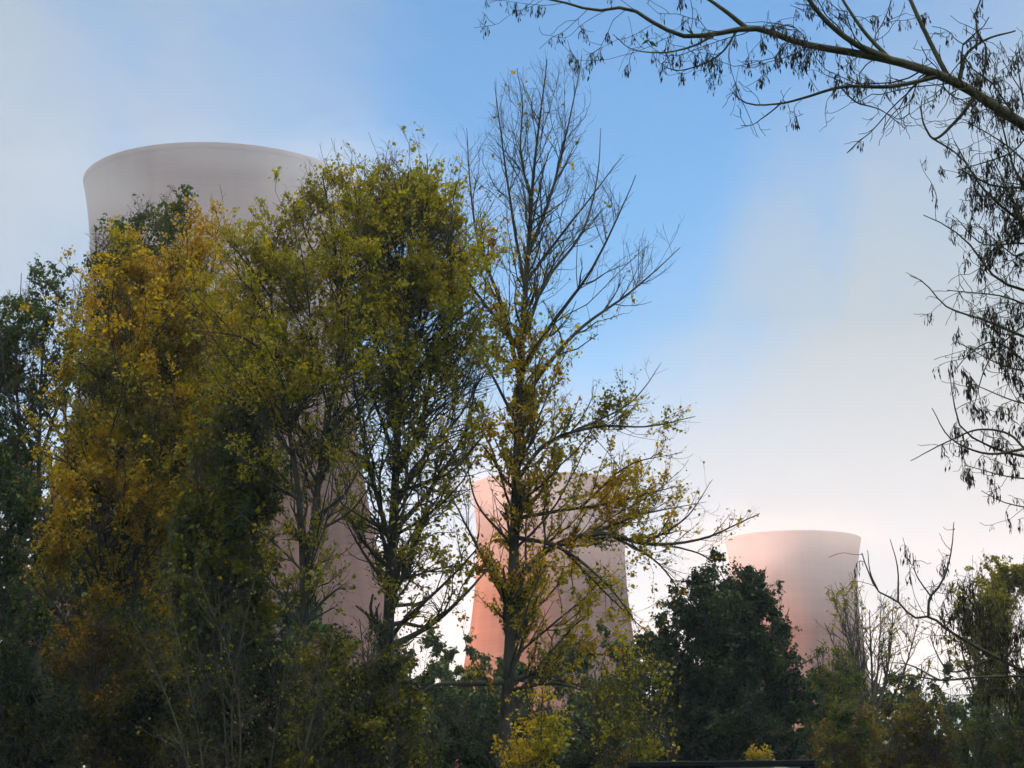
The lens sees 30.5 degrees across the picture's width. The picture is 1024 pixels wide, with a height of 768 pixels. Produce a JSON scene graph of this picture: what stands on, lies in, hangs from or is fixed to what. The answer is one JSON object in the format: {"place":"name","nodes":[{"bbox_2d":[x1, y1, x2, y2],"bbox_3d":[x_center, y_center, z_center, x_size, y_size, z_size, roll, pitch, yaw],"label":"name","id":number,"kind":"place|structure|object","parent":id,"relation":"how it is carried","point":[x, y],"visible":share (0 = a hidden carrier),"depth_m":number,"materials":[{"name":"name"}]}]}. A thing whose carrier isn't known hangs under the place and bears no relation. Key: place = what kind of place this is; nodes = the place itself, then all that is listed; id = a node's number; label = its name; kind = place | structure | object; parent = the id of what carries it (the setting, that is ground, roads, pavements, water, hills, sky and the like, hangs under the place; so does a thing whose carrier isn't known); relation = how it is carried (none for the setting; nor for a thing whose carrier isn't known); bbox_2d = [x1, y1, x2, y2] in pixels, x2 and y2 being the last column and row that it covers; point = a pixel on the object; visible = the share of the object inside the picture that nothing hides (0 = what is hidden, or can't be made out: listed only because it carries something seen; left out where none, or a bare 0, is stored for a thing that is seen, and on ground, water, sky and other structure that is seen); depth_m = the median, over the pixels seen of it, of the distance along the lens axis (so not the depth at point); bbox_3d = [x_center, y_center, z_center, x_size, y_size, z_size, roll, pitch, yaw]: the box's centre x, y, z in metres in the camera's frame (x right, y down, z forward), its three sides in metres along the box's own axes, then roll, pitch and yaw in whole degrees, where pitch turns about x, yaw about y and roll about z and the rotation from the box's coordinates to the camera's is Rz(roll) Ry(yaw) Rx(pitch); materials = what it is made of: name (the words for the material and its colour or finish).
{"place":"outdoors","nodes":[
{"label":"outdoors","id":0,"kind":"place"},
{"bbox_2d":[0,0,1023,767],"label":"sky","id":1,"kind":"structure","parent":0,"point":[788,306],"materials":[{"name":"blue"}]},
{"bbox_3d":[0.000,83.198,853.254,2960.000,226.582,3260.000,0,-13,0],"label":"ground","id":2,"kind":"structure","parent":0,"visible":0},
{"bbox_2d":[0,398,58,746],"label":"green tree","id":3,"kind":"object","parent":2,"relation":"on","point":[19,516],"visible":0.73,"depth_m":48.90,"materials":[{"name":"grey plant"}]},
{"bbox_2d":[0,630,85,767],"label":"shaded bush","id":4,"kind":"object","parent":2,"relation":"on","point":[20,699],"visible":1,"depth_m":45.74,"materials":[{"name":"green plant"}]},
{"bbox_2d":[0,253,90,735],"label":"green tree","id":5,"kind":"object","parent":2,"relation":"on","point":[10,342],"visible":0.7,"depth_m":59.43,"materials":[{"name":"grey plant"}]},
{"bbox_2d":[0,446,143,767],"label":"distant tree","id":6,"kind":"object","parent":2,"relation":"on","point":[79,587],"visible":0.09,"depth_m":92.72,"materials":[{"name":"green plant"}]},
{"bbox_2d":[30,595,204,767],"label":"shaded bush","id":7,"kind":"object","parent":2,"relation":"on","point":[110,741],"visible":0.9,"depth_m":49.22,"materials":[{"name":"green plant"}]},
{"bbox_2d":[50,184,223,683],"bbox_3d":[-12.710,4.212,62.462,6.479,23.004,6.868,0,-13,0],"label":"green tree","id":8,"kind":"object","parent":2,"relation":"on","point":[177,207],"visible":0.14,"depth_m":64.35,"materials":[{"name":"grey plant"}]},
{"bbox_2d":[48,466,261,767],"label":"distant tree","id":9,"kind":"object","parent":2,"relation":"on","point":[161,626],"visible":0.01,"depth_m":94.50,"materials":[{"name":"green plant"}]},
{"bbox_2d":[2,187,308,766],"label":"golden tree","id":10,"kind":"object","parent":2,"relation":"on","point":[129,370],"visible":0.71,"depth_m":52.11,"materials":[{"name":"yellow plant"}]},
{"bbox_2d":[1,142,412,767],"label":"cooling tower","id":11,"kind":"structure","parent":2,"relation":"on","point":[241,176],"depth_m":363.86,"materials":[{"name":"beige concrete"}]},
{"bbox_2d":[152,372,294,764],"bbox_3d":[-7.407,5.989,47.903,3.611,13.175,3.955,0,-13,0],"label":"willow bush","id":12,"kind":"object","parent":2,"relation":"on","point":[226,532],"visible":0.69,"depth_m":47.62,"materials":[{"name":"green plant"}]},
{"bbox_2d":[154,610,313,767],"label":"shaded bush","id":13,"kind":"object","parent":2,"relation":"on","point":[206,717],"visible":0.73,"depth_m":45.57,"materials":[{"name":"green plant"}]},
{"bbox_2d":[117,552,378,767],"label":"pale stem bush","id":14,"kind":"object","parent":2,"relation":"on","point":[240,724],"visible":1,"depth_m":41.15,"materials":[{"name":"brown plant"}]},
{"bbox_2d":[195,557,338,767],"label":"distant tree","id":15,"kind":"object","parent":2,"relation":"on","point":[290,636],"visible":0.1,"depth_m":97.22,"materials":[{"name":"green plant"}]},
{"bbox_2d":[176,138,414,767],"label":"twin stem tree","id":16,"kind":"object","parent":2,"relation":"on","point":[254,371],"visible":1,"depth_m":45.81,"materials":[{"name":"green plant"}]},
{"bbox_2d":[269,638,436,767],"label":"distant tree","id":17,"kind":"object","parent":2,"relation":"on","point":[379,649],"visible":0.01,"depth_m":101.97,"materials":[{"name":"green plant"}]},
{"bbox_2d":[271,613,451,767],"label":"shaded bush","id":18,"kind":"object","parent":2,"relation":"on","point":[400,718],"visible":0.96,"depth_m":43.42,"materials":[{"name":"green plant"}]},
{"bbox_2d":[305,121,518,767],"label":"poplar tree","id":19,"kind":"object","parent":2,"relation":"on","point":[411,206],"visible":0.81,"depth_m":47.88,"materials":[{"name":"green plant"}]},
{"bbox_2d":[349,629,492,767],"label":"distant tree","id":20,"kind":"object","parent":2,"relation":"on","point":[429,640],"visible":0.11,"depth_m":115.77,"materials":[{"name":"green plant"}]},
{"bbox_2d":[419,652,539,767],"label":"distant tree","id":21,"kind":"object","parent":2,"relation":"on","point":[478,698],"visible":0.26,"depth_m":106.69,"materials":[{"name":"green plant"}]},
{"bbox_2d":[413,694,628,767],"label":"shaded bush","id":22,"kind":"object","parent":2,"relation":"on","point":[483,757],"visible":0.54,"depth_m":54.93,"materials":[{"name":"green plant"}]},
{"bbox_2d":[490,679,574,767],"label":"yellow sapling","id":23,"kind":"object","parent":2,"relation":"on","point":[546,748],"visible":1,"depth_m":41.16,"materials":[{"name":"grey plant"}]},
{"bbox_2d":[487,646,604,764],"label":"distant tree","id":24,"kind":"object","parent":2,"relation":"on","point":[570,698],"visible":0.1,"depth_m":110.62,"materials":[{"name":"green plant"}]},
{"bbox_2d":[456,472,639,766],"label":"cooling tower","id":25,"kind":"structure","parent":2,"relation":"on","point":[488,631],"depth_m":631.05,"materials":[{"name":"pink concrete"}]},
{"bbox_2d":[410,51,758,767],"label":"tall tree","id":26,"kind":"object","parent":2,"relation":"on","point":[520,409],"visible":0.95,"depth_m":50.88,"materials":[{"name":"green plant"}]},
{"bbox_2d":[529,616,702,767],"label":"distant tree","id":27,"kind":"object","parent":2,"relation":"on","point":[562,691],"visible":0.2,"depth_m":103.71,"materials":[{"name":"green plant"}]},
{"bbox_2d":[572,634,680,767],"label":"yellow sapling","id":28,"kind":"object","parent":2,"relation":"on","point":[646,750],"visible":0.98,"depth_m":44.90,"materials":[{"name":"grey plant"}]},
{"bbox_2d":[603,673,694,767],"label":"distant tree","id":29,"kind":"object","parent":2,"relation":"on","point":[643,719],"visible":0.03,"depth_m":100.79,"materials":[{"name":"green plant"}]},
{"bbox_2d":[627,760,814,767],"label":"notice board","id":30,"kind":"object","parent":2,"relation":"on","point":[751,764],"visible":1,"depth_m":14.66,"materials":[{"name":"black"}]},
{"bbox_2d":[627,547,825,767],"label":"round tree","id":31,"kind":"object","parent":2,"relation":"on","point":[729,699],"visible":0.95,"depth_m":73.99,"materials":[{"name":"green plant"}]},
{"bbox_2d":[474,0,1023,725],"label":"ash tree","id":32,"kind":"object","parent":2,"relation":"on","point":[1000,112],"visible":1,"depth_m":10.50,"materials":[{"name":"brown plant"}]},
{"bbox_2d":[738,743,776,766],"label":"yellow sapling","id":33,"kind":"object","parent":2,"relation":"on","point":[754,755],"visible":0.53,"depth_m":69.38,"materials":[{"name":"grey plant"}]},
{"bbox_2d":[694,662,827,759],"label":"distant tree","id":34,"kind":"object","parent":2,"relation":"on","point":[786,726],"visible":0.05,"depth_m":97.91,"materials":[{"name":"green plant"}]},
{"bbox_2d":[725,530,885,759],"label":"cooling tower","id":35,"kind":"structure","parent":2,"relation":"on","point":[805,566],"depth_m":752.12,"materials":[{"name":"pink concrete"}]},
{"bbox_2d":[799,638,869,767],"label":"lime bush","id":36,"kind":"object","parent":2,"relation":"on","point":[839,683],"visible":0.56,"depth_m":82.95,"materials":[{"name":"green plant"}]},
{"bbox_2d":[805,689,883,767],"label":"autumn bush","id":37,"kind":"object","parent":2,"relation":"on","point":[852,751],"visible":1,"depth_m":60.54,"materials":[{"name":"green plant"}]},
{"bbox_2d":[815,572,875,745],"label":"bare tree","id":38,"kind":"object","parent":2,"relation":"on","point":[843,624],"visible":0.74,"depth_m":91.75,"materials":[{"name":"grey plant"}]},
{"bbox_2d":[825,666,945,765],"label":"distant tree","id":39,"kind":"object","parent":2,"relation":"on","point":[890,693],"visible":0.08,"depth_m":102.02,"materials":[{"name":"green plant"}]},
{"bbox_2d":[844,587,932,765],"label":"bare tree","id":40,"kind":"object","parent":2,"relation":"on","point":[885,669],"visible":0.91,"depth_m":87.56,"materials":[{"name":"grey plant"}]},
{"bbox_2d":[868,685,973,767],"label":"autumn bush","id":41,"kind":"object","parent":2,"relation":"on","point":[921,747],"visible":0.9,"depth_m":64.04,"materials":[{"name":"green plant"}]},
{"bbox_2d":[894,662,1001,767],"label":"distant tree","id":42,"kind":"object","parent":2,"relation":"on","point":[960,709],"visible":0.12,"depth_m":106.01,"materials":[{"name":"green plant"}]},
{"bbox_2d":[941,550,1023,741],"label":"poplar tree","id":43,"kind":"object","parent":2,"relation":"on","point":[1003,583],"visible":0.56,"depth_m":95.57,"materials":[{"name":"green plant"}]},
{"bbox_2d":[947,689,1023,767],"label":"autumn bush","id":44,"kind":"object","parent":2,"relation":"on","point":[982,734],"visible":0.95,"depth_m":58.82,"materials":[{"name":"green plant"}]},
{"bbox_2d":[967,664,1023,760],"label":"distant tree","id":45,"kind":"object","parent":2,"relation":"on","point":[984,706],"visible":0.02,"depth_m":108.54,"materials":[{"name":"green plant"}]}
]}

